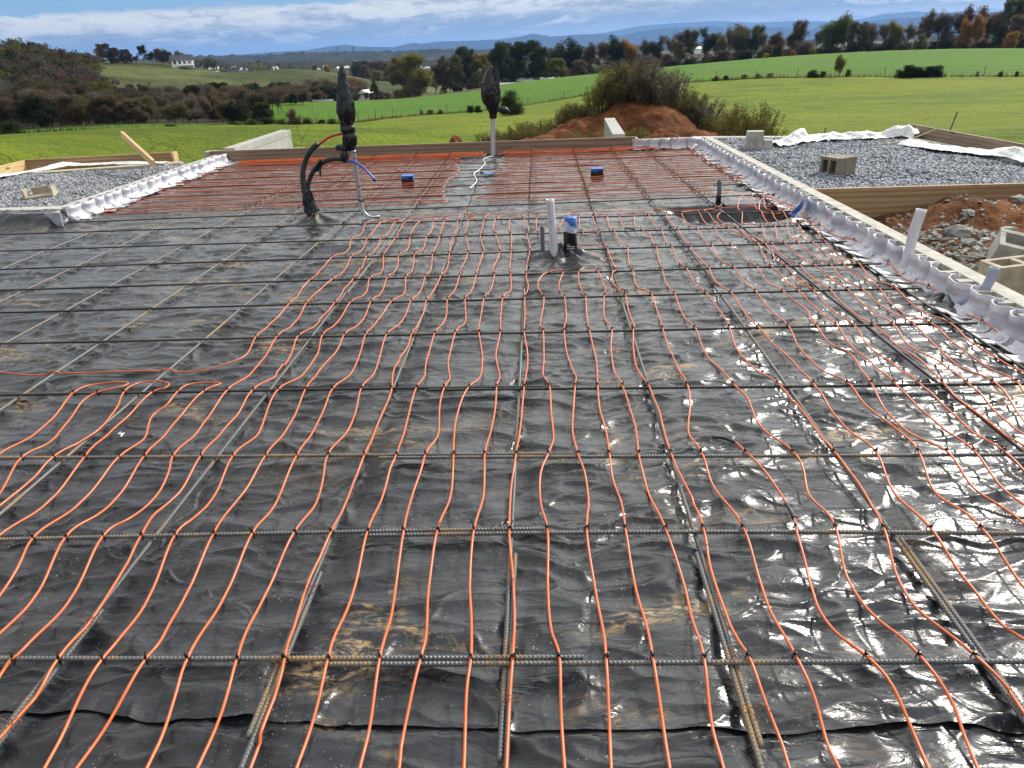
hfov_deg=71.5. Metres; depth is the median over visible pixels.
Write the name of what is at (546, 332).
rebar
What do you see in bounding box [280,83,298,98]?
tree
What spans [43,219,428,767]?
heating tube
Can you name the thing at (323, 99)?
shed
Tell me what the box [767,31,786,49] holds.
tree
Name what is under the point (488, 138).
weed clump
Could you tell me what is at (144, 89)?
tree
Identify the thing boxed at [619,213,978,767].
heating tube
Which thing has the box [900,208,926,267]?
pvc pipe
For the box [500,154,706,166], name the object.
heating tube
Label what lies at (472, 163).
rebar
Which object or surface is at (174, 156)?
stake
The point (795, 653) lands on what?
zip tie
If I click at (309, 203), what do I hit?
tape wrap
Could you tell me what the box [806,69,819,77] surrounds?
bush
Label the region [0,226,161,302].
rebar
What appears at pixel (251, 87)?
woodland
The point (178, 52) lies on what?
tree
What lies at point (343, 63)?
hills
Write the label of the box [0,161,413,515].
rebar
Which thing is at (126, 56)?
tree
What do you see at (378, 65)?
tree
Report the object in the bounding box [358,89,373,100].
shed
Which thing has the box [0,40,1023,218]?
ground
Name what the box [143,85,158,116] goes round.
tree
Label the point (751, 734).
rebar
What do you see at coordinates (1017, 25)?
tree
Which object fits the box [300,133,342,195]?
supply hose
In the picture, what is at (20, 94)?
tree
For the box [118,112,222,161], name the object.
fallen branch
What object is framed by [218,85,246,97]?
tree
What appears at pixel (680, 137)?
block kerb
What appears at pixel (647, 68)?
weed clump
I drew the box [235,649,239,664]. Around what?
zip tie
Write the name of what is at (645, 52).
tree
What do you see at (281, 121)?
bush
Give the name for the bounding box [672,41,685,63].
tree
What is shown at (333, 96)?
tree
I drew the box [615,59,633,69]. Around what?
bush
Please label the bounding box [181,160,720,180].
rebar
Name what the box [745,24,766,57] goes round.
tree
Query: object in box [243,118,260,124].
bush
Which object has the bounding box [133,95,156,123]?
tree
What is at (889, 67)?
wire fence
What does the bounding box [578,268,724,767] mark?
heating tube
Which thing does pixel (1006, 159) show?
block kerb
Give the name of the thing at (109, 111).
tree
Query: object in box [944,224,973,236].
rock
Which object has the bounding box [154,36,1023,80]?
woodland
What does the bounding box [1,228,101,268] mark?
rebar
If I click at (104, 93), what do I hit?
tree
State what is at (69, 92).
tree
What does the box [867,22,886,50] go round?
tree
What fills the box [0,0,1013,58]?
sky
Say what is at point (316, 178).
heating tube
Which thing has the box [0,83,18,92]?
tree
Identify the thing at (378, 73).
tree
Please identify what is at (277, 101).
tree
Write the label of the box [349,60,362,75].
tree
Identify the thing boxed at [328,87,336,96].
tree
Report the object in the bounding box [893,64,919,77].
bush
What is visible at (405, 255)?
rebar
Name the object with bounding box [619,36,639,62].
tree
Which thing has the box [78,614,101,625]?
wire tie
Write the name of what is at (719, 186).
pvc pipe
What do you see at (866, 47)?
bush
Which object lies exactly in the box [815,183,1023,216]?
form board
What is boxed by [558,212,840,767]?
heating tube
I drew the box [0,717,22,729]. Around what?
wire tie
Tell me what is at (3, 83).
tree
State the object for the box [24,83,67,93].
tree
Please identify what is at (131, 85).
tree
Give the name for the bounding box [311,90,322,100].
tree
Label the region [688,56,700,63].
bush
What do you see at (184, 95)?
tree
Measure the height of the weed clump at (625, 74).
1.000 m
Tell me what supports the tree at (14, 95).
on the ground
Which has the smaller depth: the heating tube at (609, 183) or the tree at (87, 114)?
the heating tube at (609, 183)
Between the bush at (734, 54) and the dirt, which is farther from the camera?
the bush at (734, 54)
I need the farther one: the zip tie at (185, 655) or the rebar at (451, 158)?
the rebar at (451, 158)
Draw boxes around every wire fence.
[339,87,586,123]
[692,66,1023,78]
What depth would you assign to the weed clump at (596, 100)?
17.00 m
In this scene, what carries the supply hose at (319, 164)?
attached to the manifold riser at (345, 109)
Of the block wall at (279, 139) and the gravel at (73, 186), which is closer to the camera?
the gravel at (73, 186)
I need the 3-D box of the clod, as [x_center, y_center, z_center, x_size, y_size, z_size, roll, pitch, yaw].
[-1.132,-4.766,14.293,0.275,0.449,0.320,12,29,27]
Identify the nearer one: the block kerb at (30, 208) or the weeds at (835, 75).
the block kerb at (30, 208)
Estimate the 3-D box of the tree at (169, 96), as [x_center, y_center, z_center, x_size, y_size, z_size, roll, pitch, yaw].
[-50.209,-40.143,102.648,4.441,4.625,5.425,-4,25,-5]
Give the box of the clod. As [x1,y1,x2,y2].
[449,135,461,142]
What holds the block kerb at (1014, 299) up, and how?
on the ground
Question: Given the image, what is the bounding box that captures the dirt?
[874,195,1023,271]
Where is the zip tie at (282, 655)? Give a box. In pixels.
[281,652,287,664]
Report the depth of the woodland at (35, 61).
229.81 m
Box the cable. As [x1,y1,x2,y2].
[470,156,491,187]
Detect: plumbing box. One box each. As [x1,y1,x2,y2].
[401,174,414,183]
[590,167,603,177]
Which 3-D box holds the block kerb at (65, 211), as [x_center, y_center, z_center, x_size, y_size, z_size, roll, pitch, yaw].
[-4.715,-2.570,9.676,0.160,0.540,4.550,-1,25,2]
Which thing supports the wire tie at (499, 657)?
attached to the rebar at (760, 662)
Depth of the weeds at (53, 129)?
47.62 m
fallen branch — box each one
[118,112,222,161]
[279,104,317,147]
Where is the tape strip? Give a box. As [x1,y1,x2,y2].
[791,195,805,216]
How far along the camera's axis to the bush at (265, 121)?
55.11 m
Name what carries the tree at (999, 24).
on the ground
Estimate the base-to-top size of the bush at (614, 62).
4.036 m
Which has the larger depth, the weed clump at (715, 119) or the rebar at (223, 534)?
the weed clump at (715, 119)
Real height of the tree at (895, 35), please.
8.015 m
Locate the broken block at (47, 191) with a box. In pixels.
[21,184,58,200]
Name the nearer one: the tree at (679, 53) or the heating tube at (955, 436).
the heating tube at (955, 436)
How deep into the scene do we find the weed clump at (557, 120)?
17.49 m
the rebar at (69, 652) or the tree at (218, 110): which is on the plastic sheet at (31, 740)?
the rebar at (69, 652)
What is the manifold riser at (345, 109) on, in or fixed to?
on the plastic sheet at (850, 696)
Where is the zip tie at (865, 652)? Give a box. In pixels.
[862,650,870,658]
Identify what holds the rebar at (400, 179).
on the plastic sheet at (850, 696)
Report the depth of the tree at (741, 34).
191.02 m
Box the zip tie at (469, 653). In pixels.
[465,645,472,661]
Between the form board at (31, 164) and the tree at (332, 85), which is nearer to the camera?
the form board at (31, 164)
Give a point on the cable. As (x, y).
(478, 170)
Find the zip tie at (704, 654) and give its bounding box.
[701,648,710,659]
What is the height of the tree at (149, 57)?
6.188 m
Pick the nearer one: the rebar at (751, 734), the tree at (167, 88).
the rebar at (751, 734)
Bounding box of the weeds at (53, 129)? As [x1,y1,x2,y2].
[0,110,338,134]
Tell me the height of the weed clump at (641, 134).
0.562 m
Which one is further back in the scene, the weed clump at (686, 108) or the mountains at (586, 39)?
the mountains at (586, 39)
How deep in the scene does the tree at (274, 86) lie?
129.32 m
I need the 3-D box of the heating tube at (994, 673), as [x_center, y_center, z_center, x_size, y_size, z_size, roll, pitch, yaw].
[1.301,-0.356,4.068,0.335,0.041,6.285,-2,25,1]
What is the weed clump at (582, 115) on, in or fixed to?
on the soil mound
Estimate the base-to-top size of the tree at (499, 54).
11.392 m
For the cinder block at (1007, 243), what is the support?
on the cinder block
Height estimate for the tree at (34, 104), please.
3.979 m
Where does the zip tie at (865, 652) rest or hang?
on the heating tube at (870, 659)
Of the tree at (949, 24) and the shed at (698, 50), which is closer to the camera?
the tree at (949, 24)
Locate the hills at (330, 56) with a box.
[105,33,992,66]
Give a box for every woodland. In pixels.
[0,37,119,89]
[19,84,264,119]
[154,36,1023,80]
[240,85,419,102]
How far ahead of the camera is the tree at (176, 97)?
103.19 m
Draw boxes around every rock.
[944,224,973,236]
[962,209,974,215]
[1010,194,1023,202]
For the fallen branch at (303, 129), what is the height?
1.182 m
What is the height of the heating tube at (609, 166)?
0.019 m
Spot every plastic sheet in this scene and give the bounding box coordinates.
[0,148,1023,734]
[0,161,169,176]
[0,709,1023,767]
[773,125,921,146]
[898,139,1023,161]
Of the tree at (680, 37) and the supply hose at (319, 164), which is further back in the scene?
the tree at (680, 37)
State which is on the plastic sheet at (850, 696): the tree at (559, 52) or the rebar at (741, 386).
the rebar at (741, 386)
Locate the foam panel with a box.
[6,212,63,225]
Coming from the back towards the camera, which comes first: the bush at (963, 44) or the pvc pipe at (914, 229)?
the bush at (963, 44)
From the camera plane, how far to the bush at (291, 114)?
55.92 m
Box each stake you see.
[170,151,178,161]
[950,112,957,130]
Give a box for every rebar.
[0,160,374,410]
[0,161,338,346]
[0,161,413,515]
[0,210,793,234]
[0,224,820,251]
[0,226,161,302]
[0,240,846,269]
[0,263,881,290]
[0,287,920,313]
[0,292,345,734]
[0,322,977,344]
[0,385,542,396]
[0,452,543,459]
[0,527,544,541]
[0,609,103,746]
[0,654,583,661]
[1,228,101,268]
[66,194,774,222]
[104,183,750,209]
[130,175,741,198]
[158,167,730,188]
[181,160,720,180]
[198,154,709,173]
[216,150,702,167]
[238,571,322,767]
[245,291,432,739]
[313,658,1023,667]
[346,161,447,294]
[360,529,1023,537]
[378,452,1023,459]
[427,382,1023,391]
[433,155,485,292]
[497,288,524,763]
[503,553,517,767]
[525,163,531,290]
[576,161,618,287]
[613,154,716,285]
[617,289,763,748]
[644,149,1023,451]
[687,147,1023,369]
[694,551,764,767]
[713,285,1023,724]
[898,536,1023,708]
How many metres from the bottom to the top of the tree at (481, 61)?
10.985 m
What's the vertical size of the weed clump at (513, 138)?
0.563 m
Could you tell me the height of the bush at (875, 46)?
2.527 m
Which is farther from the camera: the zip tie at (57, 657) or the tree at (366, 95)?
the tree at (366, 95)
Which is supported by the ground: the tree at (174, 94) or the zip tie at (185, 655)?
the tree at (174, 94)
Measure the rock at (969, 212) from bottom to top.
0.056 m
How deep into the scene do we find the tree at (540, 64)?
185.79 m
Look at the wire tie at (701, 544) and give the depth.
2.26 m
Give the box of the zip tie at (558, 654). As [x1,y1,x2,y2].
[553,646,562,660]
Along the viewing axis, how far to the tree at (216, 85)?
142.99 m
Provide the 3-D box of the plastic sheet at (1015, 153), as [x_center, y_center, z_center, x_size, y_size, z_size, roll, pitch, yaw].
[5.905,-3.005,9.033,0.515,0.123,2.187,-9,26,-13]
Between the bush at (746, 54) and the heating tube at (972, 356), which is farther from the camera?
the bush at (746, 54)
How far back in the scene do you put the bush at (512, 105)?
55.64 m
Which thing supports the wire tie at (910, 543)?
attached to the rebar at (966, 629)
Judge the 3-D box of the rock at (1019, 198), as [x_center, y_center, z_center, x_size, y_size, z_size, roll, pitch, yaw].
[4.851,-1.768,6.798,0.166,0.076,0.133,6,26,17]
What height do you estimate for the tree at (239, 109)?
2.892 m
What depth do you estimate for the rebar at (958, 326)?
4.38 m
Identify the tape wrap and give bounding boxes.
[302,191,319,213]
[714,195,725,205]
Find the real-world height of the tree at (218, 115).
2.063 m
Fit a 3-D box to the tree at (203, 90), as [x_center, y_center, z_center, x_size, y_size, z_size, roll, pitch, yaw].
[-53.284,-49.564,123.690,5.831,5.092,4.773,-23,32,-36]
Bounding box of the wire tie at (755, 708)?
[740,704,770,717]
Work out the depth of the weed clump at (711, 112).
16.74 m
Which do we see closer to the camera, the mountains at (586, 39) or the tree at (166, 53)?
the tree at (166, 53)
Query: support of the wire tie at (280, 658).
attached to the rebar at (339, 658)
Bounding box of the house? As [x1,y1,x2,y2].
[169,54,193,67]
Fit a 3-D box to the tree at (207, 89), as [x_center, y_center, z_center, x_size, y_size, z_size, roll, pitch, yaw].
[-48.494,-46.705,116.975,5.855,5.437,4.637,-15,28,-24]
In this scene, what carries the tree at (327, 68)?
on the ground
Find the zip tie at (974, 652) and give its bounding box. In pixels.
[970,645,978,657]
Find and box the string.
[876,128,937,144]
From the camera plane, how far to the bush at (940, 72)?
70.59 m
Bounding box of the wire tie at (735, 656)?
[722,653,744,660]
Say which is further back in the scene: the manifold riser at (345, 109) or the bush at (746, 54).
the bush at (746, 54)
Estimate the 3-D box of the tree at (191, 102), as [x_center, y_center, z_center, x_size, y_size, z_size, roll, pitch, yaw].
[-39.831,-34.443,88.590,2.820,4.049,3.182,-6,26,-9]
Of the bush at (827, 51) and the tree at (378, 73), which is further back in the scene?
the tree at (378, 73)
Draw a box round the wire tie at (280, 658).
[268,654,292,665]
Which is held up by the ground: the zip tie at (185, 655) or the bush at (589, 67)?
the bush at (589, 67)
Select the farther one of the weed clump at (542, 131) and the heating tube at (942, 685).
the weed clump at (542, 131)
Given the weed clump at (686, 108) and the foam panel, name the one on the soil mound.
the weed clump at (686, 108)
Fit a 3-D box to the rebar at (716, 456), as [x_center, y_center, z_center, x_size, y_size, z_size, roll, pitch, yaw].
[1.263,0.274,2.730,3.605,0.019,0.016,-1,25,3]
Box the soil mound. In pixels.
[522,99,782,139]
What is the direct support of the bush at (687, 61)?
on the ground
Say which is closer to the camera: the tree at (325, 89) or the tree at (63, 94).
the tree at (63, 94)
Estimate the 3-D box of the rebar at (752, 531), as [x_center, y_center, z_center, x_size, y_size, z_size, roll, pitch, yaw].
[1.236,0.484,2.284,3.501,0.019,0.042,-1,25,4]
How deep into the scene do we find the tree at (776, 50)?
171.12 m
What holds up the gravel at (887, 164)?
on the gravel bed
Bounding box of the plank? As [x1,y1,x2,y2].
[120,131,155,167]
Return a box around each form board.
[0,160,27,173]
[25,152,171,170]
[209,136,634,161]
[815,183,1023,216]
[909,124,1023,149]
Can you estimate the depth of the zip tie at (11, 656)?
1.92 m
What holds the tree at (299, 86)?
on the ground
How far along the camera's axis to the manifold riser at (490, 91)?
10.36 m
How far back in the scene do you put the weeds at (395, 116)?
76.64 m
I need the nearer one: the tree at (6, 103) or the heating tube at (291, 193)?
the heating tube at (291, 193)
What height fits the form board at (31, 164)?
0.265 m
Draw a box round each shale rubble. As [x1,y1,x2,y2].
[878,195,1023,295]
[895,194,1023,270]
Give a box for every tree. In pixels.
[0,80,19,120]
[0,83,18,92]
[0,90,19,122]
[0,95,18,121]
[1,80,33,125]
[5,80,35,86]
[12,87,43,127]
[13,95,56,127]
[18,78,56,116]
[21,86,83,125]
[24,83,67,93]
[41,91,67,126]
[45,87,71,123]
[55,95,83,126]
[56,83,80,123]
[59,84,92,119]
[67,93,94,125]
[86,89,114,117]
[86,95,120,124]
[89,80,113,93]
[95,43,113,62]
[97,88,124,122]
[105,92,133,122]
[107,47,121,63]
[116,88,139,97]
[116,98,150,123]
[119,49,133,62]
[125,83,145,90]
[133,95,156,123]
[134,88,171,122]
[136,45,148,63]
[136,83,152,92]
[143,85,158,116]
[144,51,153,63]
[150,86,181,98]
[151,48,168,62]
[151,100,160,122]
[152,85,179,92]
[153,91,173,121]
[155,100,190,123]
[160,49,171,63]
[172,89,187,121]
[174,50,183,54]
[175,91,197,121]
[180,85,200,120]
[180,90,203,123]
[193,94,208,117]
[196,97,212,121]
[197,84,231,104]
[198,85,216,94]
[205,91,229,120]
[207,82,227,90]
[208,86,250,103]
[210,96,235,123]
[212,99,235,121]
[214,111,225,120]
[218,84,243,98]
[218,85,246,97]
[223,99,251,123]
[246,92,270,120]
[252,102,274,121]
[253,78,261,98]
[253,87,291,109]
[263,86,287,112]
[265,82,288,103]
[271,83,288,98]
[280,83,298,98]
[288,93,297,103]
[295,84,310,93]
[295,89,309,103]
[296,87,306,100]
[299,78,324,101]
[306,86,318,100]
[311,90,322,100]
[319,77,336,92]
[319,86,330,98]
[323,65,330,71]
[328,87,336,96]
[329,93,336,100]
[347,76,367,100]
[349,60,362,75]
[350,85,363,100]
[352,60,371,77]
[359,64,370,78]
[361,92,368,98]
[365,60,390,82]
[368,70,384,80]
[369,74,379,99]
[369,92,375,99]
[384,53,434,98]
[429,63,443,94]
[435,53,466,93]
[453,46,476,90]
[467,52,490,89]
[486,41,524,82]
[508,39,547,81]
[528,45,550,79]
[546,40,567,71]
[546,58,567,77]
[563,37,585,69]
[570,59,587,75]
[574,42,598,65]
[594,40,610,66]
[606,34,625,61]
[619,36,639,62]
[636,37,650,58]
[642,33,668,58]
[643,55,658,67]
[662,37,676,59]
[672,29,695,62]
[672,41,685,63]
[683,28,700,63]
[698,26,721,62]
[710,32,722,55]
[716,32,727,50]
[724,24,734,50]
[730,22,752,55]
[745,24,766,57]
[757,33,768,48]
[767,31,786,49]
[772,44,781,56]
[786,18,810,50]
[812,30,825,47]
[819,10,854,52]
[833,53,847,72]
[845,21,873,51]
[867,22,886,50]
[878,22,890,50]
[888,17,905,47]
[899,21,917,42]
[911,34,926,49]
[913,7,937,41]
[933,9,956,48]
[938,11,958,48]
[953,3,976,48]
[958,15,974,46]
[968,13,987,47]
[975,4,999,47]
[990,11,1011,46]
[991,0,1023,47]
[1000,31,1019,47]
[1009,14,1023,46]
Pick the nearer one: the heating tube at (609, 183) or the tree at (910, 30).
the heating tube at (609, 183)
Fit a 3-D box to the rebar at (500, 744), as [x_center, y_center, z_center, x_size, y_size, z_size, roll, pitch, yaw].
[0.028,0.109,3.213,0.017,0.018,3.524,-1,25,2]
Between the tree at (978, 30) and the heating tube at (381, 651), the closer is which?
the heating tube at (381, 651)
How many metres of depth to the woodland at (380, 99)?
229.20 m
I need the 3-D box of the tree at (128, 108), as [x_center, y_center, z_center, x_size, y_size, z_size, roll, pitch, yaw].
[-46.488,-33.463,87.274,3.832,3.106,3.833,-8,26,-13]
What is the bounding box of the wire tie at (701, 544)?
[691,542,713,551]
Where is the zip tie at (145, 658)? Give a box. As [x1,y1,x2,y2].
[144,651,148,664]
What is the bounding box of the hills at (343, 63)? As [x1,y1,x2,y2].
[216,54,688,69]
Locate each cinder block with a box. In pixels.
[744,130,772,150]
[819,154,856,175]
[978,255,1023,293]
[987,228,1023,258]
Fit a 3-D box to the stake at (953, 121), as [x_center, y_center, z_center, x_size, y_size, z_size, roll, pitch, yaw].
[6.576,-3.914,10.591,0.070,0.264,0.021,-1,25,2]
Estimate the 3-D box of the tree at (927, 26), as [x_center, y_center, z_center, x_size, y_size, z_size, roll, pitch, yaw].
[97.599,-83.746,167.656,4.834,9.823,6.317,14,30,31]
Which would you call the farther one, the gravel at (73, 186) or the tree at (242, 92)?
the tree at (242, 92)
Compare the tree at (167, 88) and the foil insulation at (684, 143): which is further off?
the tree at (167, 88)
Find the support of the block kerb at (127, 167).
on the ground
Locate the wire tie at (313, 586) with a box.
[300,583,323,592]
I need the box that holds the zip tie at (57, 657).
[55,649,61,664]
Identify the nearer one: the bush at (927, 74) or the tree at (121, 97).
the bush at (927, 74)
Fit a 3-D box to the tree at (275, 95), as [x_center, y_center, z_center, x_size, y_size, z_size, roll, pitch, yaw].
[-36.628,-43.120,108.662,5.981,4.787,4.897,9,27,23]
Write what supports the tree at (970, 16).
on the ground
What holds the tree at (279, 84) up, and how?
on the ground
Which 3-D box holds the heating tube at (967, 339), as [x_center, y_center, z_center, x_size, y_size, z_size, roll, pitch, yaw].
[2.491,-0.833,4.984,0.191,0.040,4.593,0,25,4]
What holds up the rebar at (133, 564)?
on the plastic sheet at (850, 696)
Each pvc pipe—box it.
[540,225,544,252]
[546,198,557,256]
[716,179,721,205]
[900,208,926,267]
[953,266,999,304]
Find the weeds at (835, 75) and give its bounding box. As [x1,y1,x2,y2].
[675,70,1023,82]
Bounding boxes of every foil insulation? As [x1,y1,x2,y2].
[62,153,236,219]
[632,137,698,149]
[687,138,1023,363]
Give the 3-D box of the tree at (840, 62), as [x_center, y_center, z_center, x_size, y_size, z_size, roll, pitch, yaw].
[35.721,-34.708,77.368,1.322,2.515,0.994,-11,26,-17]
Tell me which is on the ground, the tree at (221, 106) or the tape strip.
the tree at (221, 106)
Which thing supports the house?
on the ground
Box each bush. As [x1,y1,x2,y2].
[0,119,23,133]
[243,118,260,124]
[257,116,276,124]
[275,117,288,124]
[285,108,302,124]
[302,117,312,123]
[465,106,474,112]
[475,105,482,112]
[498,89,525,115]
[575,65,595,74]
[598,58,629,70]
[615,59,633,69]
[657,53,675,66]
[663,59,681,66]
[679,58,693,64]
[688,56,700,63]
[700,54,712,62]
[705,50,733,62]
[729,52,749,60]
[732,49,755,59]
[756,44,781,58]
[762,44,786,56]
[784,42,815,55]
[792,41,816,54]
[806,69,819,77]
[816,47,825,53]
[819,71,826,77]
[820,44,836,53]
[833,47,842,52]
[840,45,858,52]
[845,69,851,76]
[855,44,868,51]
[865,41,874,51]
[870,43,882,50]
[872,40,902,50]
[892,43,908,49]
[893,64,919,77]
[903,42,914,49]
[910,66,925,77]
[917,65,939,77]
[926,40,941,48]
[929,64,946,77]
[935,36,958,48]
[953,35,975,48]
[967,38,994,48]
[988,37,1006,47]
[1015,38,1023,47]
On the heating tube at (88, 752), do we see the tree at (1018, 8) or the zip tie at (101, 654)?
the zip tie at (101, 654)
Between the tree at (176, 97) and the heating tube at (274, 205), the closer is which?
the heating tube at (274, 205)
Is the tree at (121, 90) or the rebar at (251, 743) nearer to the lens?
the rebar at (251, 743)
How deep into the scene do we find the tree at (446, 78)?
194.76 m
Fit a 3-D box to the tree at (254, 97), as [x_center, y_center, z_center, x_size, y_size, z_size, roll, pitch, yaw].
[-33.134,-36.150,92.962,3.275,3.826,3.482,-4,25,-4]
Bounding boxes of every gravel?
[0,163,188,207]
[716,137,1023,195]
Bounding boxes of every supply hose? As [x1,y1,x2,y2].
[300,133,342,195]
[306,156,376,191]
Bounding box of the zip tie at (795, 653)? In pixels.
[792,650,799,659]
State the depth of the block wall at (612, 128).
12.66 m
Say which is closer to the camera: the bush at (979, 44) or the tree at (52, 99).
the tree at (52, 99)
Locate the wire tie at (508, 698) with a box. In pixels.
[494,694,522,706]
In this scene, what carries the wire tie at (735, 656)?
attached to the rebar at (760, 662)
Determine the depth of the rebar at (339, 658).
1.90 m
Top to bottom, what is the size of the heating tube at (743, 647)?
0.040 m
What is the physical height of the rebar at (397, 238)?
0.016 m
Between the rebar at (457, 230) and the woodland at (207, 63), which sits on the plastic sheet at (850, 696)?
the rebar at (457, 230)
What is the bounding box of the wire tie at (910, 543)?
[897,540,920,549]
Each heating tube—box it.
[0,204,776,375]
[0,220,400,739]
[0,380,169,535]
[0,381,128,493]
[0,382,221,634]
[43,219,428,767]
[102,195,447,214]
[129,185,450,203]
[145,218,449,767]
[157,177,453,193]
[174,170,459,184]
[200,164,458,177]
[216,158,461,170]
[237,152,481,162]
[237,152,483,163]
[239,153,485,164]
[249,212,475,767]
[358,214,501,767]
[462,217,529,767]
[475,185,731,201]
[482,176,742,190]
[492,161,722,174]
[492,168,728,181]
[499,147,556,154]
[499,149,623,154]
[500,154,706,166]
[501,149,696,160]
[504,146,657,153]
[536,215,790,767]
[537,269,612,767]
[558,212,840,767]
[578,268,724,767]
[602,133,679,149]
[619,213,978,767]
[645,209,1023,714]
[681,210,1023,588]
[704,209,1023,505]
[712,436,930,767]
[737,195,1023,446]
[748,194,801,213]
[763,191,1023,421]
[779,202,1023,371]
[799,211,1012,342]
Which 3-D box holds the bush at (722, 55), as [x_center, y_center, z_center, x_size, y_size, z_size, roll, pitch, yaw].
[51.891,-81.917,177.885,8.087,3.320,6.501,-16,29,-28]
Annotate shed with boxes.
[313,97,333,101]
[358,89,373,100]
[516,77,558,81]
[682,46,701,53]
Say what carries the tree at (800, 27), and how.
on the ground
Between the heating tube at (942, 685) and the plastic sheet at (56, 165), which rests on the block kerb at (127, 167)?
the plastic sheet at (56, 165)
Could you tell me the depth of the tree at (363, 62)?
464.02 m
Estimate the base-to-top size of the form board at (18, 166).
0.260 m
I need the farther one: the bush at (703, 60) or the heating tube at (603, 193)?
the bush at (703, 60)
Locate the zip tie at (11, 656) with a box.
[9,652,15,664]
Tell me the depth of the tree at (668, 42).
196.53 m
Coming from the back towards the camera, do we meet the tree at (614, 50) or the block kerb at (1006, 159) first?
the tree at (614, 50)
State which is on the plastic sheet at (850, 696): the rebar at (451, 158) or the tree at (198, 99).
the rebar at (451, 158)
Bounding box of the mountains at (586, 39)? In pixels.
[239,13,1012,54]
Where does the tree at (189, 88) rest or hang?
on the ground
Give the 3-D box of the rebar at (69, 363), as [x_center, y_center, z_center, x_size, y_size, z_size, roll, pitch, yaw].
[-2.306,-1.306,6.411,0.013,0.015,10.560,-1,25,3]
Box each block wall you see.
[204,147,304,157]
[223,130,292,149]
[604,118,624,136]
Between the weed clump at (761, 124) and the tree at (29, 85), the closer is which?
the weed clump at (761, 124)
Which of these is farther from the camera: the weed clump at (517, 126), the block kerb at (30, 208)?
the weed clump at (517, 126)
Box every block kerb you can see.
[0,206,58,210]
[2,161,182,177]
[50,154,220,217]
[650,137,698,148]
[693,136,901,138]
[699,136,1023,316]
[897,136,1023,164]
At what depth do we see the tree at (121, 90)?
114.66 m
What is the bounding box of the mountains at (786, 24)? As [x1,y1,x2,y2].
[600,11,997,35]
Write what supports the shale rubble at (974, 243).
on the dirt
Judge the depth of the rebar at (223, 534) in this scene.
2.40 m
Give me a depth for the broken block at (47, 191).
8.63 m
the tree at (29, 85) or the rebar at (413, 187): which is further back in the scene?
the tree at (29, 85)
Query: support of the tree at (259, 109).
on the ground
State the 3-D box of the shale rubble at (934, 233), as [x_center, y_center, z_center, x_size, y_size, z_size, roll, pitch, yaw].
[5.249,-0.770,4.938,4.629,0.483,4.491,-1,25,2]
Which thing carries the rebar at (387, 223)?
on the plastic sheet at (850, 696)
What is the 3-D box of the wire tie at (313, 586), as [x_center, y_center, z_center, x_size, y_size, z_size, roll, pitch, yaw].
[-0.605,0.615,2.148,0.074,0.026,0.026,-1,25,2]
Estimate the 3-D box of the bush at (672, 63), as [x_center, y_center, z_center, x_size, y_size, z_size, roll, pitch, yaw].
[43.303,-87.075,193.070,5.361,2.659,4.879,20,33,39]
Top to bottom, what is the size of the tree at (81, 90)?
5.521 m
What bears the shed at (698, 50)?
on the ground
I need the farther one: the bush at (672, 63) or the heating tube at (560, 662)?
the bush at (672, 63)
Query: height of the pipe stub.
0.294 m
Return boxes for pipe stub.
[563,215,577,253]
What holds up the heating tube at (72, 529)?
on the plastic sheet at (850, 696)
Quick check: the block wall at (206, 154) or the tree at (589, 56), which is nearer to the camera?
the block wall at (206, 154)
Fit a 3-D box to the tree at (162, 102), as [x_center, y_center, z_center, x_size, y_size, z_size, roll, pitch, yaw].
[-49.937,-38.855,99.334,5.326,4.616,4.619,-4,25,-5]
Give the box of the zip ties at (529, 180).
[245,145,794,223]
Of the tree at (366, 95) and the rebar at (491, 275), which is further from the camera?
the tree at (366, 95)
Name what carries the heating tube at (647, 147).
on the plastic sheet at (850, 696)
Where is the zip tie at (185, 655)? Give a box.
[183,652,190,664]
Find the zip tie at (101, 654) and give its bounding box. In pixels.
[95,647,105,664]
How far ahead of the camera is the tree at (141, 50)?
342.52 m
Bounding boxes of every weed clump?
[473,128,511,141]
[496,129,539,140]
[501,120,555,137]
[510,125,553,139]
[522,117,558,133]
[553,103,594,126]
[555,101,592,123]
[561,130,603,138]
[578,104,604,115]
[581,79,623,112]
[593,59,643,99]
[598,78,638,102]
[601,54,676,104]
[624,126,652,138]
[627,64,694,108]
[651,86,712,123]
[671,91,726,129]
[699,109,742,131]
[700,108,755,135]
[716,100,789,135]
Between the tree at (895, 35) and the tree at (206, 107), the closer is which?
the tree at (206, 107)
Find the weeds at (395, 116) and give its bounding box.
[354,91,591,122]
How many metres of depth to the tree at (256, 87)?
106.74 m
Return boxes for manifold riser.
[335,66,379,217]
[481,65,509,158]
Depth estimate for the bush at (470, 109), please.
74.55 m
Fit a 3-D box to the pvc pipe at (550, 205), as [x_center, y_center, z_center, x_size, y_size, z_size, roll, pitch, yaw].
[0.310,-1.169,5.423,0.095,0.480,0.060,-1,25,2]
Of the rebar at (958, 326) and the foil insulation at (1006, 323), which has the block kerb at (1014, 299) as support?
the foil insulation at (1006, 323)
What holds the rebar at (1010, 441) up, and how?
on the plastic sheet at (850, 696)
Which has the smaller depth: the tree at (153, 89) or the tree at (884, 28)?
the tree at (153, 89)
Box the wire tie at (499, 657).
[488,654,509,662]
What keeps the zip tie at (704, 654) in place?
on the heating tube at (653, 659)
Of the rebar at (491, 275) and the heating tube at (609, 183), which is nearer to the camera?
the rebar at (491, 275)
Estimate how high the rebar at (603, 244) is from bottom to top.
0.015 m

